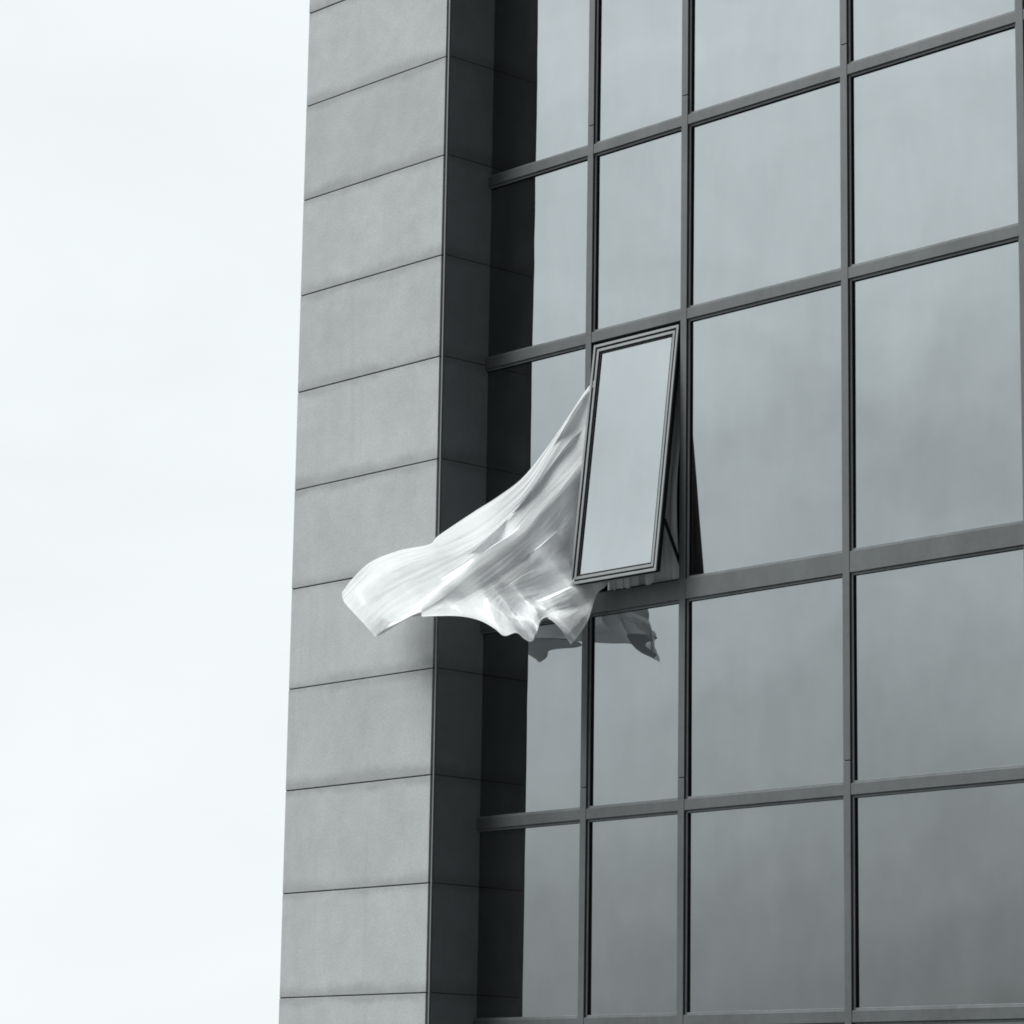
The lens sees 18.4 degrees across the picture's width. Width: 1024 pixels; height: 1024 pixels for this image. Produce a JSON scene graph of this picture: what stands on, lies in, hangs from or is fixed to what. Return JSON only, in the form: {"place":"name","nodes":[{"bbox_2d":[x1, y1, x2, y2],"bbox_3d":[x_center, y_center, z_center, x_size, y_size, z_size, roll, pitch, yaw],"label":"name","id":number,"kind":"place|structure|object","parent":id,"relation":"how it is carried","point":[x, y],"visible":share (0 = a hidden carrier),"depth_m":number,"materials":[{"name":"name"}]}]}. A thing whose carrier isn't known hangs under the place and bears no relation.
{"place":"outdoors","nodes":[
{"label":"outdoors","id":0,"kind":"place"},
{"bbox_2d":[0,0,309,1023],"label":"sky","id":1,"kind":"structure","parent":0,"point":[152,152],"materials":[{"name":"white"}]},
{"bbox_2d":[279,0,1023,1023],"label":"office building","id":2,"kind":"structure","parent":0,"point":[761,760],"depth_m":16.91,"materials":[{"name":"stone"}]},
{"bbox_2d":[342,381,609,643],"bbox_3d":[-0.274,-0.001,17.461,1.689,1.588,0.574,-3,-12,21],"label":"curtain","id":3,"kind":"object","parent":2,"relation":"hanging from","point":[501,564],"visible":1,"depth_m":17.36,"materials":[{"name":"white fabric"}]},
{"bbox_2d":[474,820,579,1020],"bbox_3d":[0.092,2.249,17.305,0.035,1.067,0.860,11,-15,-41],"label":"window","id":4,"kind":"structure","parent":2,"relation":"in","point":[527,964],"depth_m":17.30,"materials":[{"name":"glass"}]},
{"bbox_2d":[478,621,581,818],"bbox_3d":[0.110,1.150,17.526,0.035,1.072,0.860,11,-15,-41],"label":"window","id":5,"kind":"structure","parent":2,"relation":"in","point":[531,737],"depth_m":17.52,"materials":[{"name":"glass"}]},
{"bbox_2d":[484,345,584,503],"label":"window","id":6,"kind":"structure","parent":2,"relation":"in","point":[529,400],"depth_m":17.92,"materials":[{"name":"glass"}]},
{"bbox_2d":[487,156,587,358],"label":"window","id":7,"kind":"structure","parent":2,"relation":"in","point":[538,248],"depth_m":18.05,"materials":[{"name":"glass"}]},
{"bbox_2d":[490,0,589,176],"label":"window","id":8,"kind":"structure","parent":2,"relation":"in","point":[541,69],"depth_m":18.27,"materials":[{"name":"glass"}]},
{"bbox_2d":[571,321,679,592],"bbox_3d":[0.639,-0.297,17.156,0.246,1.432,0.703,11,-15,-41],"label":"window","id":9,"kind":"structure","parent":2,"relation":"in","point":[621,510],"depth_m":17.13,"materials":[{"name":"grey glass"}]},
{"bbox_2d":[585,811,677,1017],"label":"window","id":10,"kind":"structure","parent":2,"relation":"in","point":[631,950],"depth_m":16.72,"materials":[{"name":"glass"}]},
{"bbox_2d":[587,600,678,808],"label":"window","id":11,"kind":"structure","parent":2,"relation":"in","point":[634,652],"depth_m":16.94,"materials":[{"name":"glass"}]},
{"bbox_2d":[593,127,681,331],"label":"window","id":12,"kind":"structure","parent":2,"relation":"in","point":[637,248],"depth_m":17.46,"materials":[{"name":"glass"}]},
{"bbox_2d":[595,0,682,143],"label":"window","id":13,"kind":"structure","parent":2,"relation":"in","point":[638,74],"depth_m":17.67,"materials":[{"name":"glass"}]},
{"bbox_2d":[608,363,679,589],"bbox_3d":[0.722,-0.273,17.174,0.133,1.400,0.549,11,-15,-41],"label":"curtain","id":14,"kind":"object","parent":2,"relation":"hanging from","point":[669,568],"visible":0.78,"depth_m":16.96,"materials":[{"name":"grey fabric"}]},
{"bbox_2d":[686,281,841,577],"bbox_3d":[1.329,-0.415,16.513,0.035,1.432,1.117,11,-15,-41],"label":"window","id":15,"kind":"structure","parent":2,"relation":"in","point":[764,378],"depth_m":16.51,"materials":[{"name":"glass"}]},
{"bbox_2d":[688,78,840,307],"bbox_3d":[1.349,-1.682,16.768,0.035,1.047,1.117,11,-15,-41],"label":"window","id":16,"kind":"structure","parent":2,"relation":"in","point":[764,187],"depth_m":16.77,"materials":[{"name":"glass"}]},
{"bbox_2d":[685,574,843,798],"bbox_3d":[1.307,0.912,16.245,0.035,1.072,1.117,11,-15,-41],"label":"window","id":17,"kind":"structure","parent":2,"relation":"in","point":[764,665],"depth_m":16.25,"materials":[{"name":"glass"}]},
{"bbox_2d":[684,796,844,1014],"bbox_3d":[1.289,2.010,16.024,0.035,1.067,1.117,11,-15,-41],"label":"window","id":18,"kind":"structure","parent":2,"relation":"in","point":[764,882],"depth_m":16.02,"materials":[{"name":"glass"}]},
{"bbox_2d":[689,0,840,113],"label":"window","id":19,"kind":"structure","parent":2,"relation":"in","point":[738,49],"depth_m":16.99,"materials":[{"name":"glass"}]},
{"bbox_2d":[811,1023,844,1023],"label":"window","id":20,"kind":"structure","parent":2,"relation":"in","point":[811,1023],"depth_m":15.58,"materials":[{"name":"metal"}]},
{"bbox_2d":[848,0,1014,63],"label":"window","id":21,"kind":"structure","parent":2,"relation":"in","point":[875,27],"depth_m":16.20,"materials":[{"name":"glass"}]},
{"bbox_2d":[848,23,1018,266],"bbox_3d":[2.131,-1.837,15.932,0.035,1.047,1.114,11,-15,-41],"label":"window","id":22,"kind":"structure","parent":2,"relation":"in","point":[933,153],"depth_m":15.93,"materials":[{"name":"glass"}]},
{"bbox_2d":[849,237,1023,550],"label":"window","id":23,"kind":"structure","parent":2,"relation":"in","point":[935,343],"depth_m":15.67,"materials":[{"name":"glass"}]},
{"bbox_2d":[851,545,1023,782],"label":"window","id":24,"kind":"structure","parent":2,"relation":"in","point":[937,645],"depth_m":15.41,"materials":[{"name":"glass"}]},
{"bbox_2d":[852,779,1023,1010],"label":"window","id":25,"kind":"structure","parent":2,"relation":"in","point":[938,872],"depth_m":15.20,"materials":[{"name":"glass"}]},
{"bbox_2d":[853,1019,1023,1023],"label":"window","id":26,"kind":"structure","parent":2,"relation":"in","point":[985,1021],"depth_m":14.98,"materials":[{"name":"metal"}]}
]}

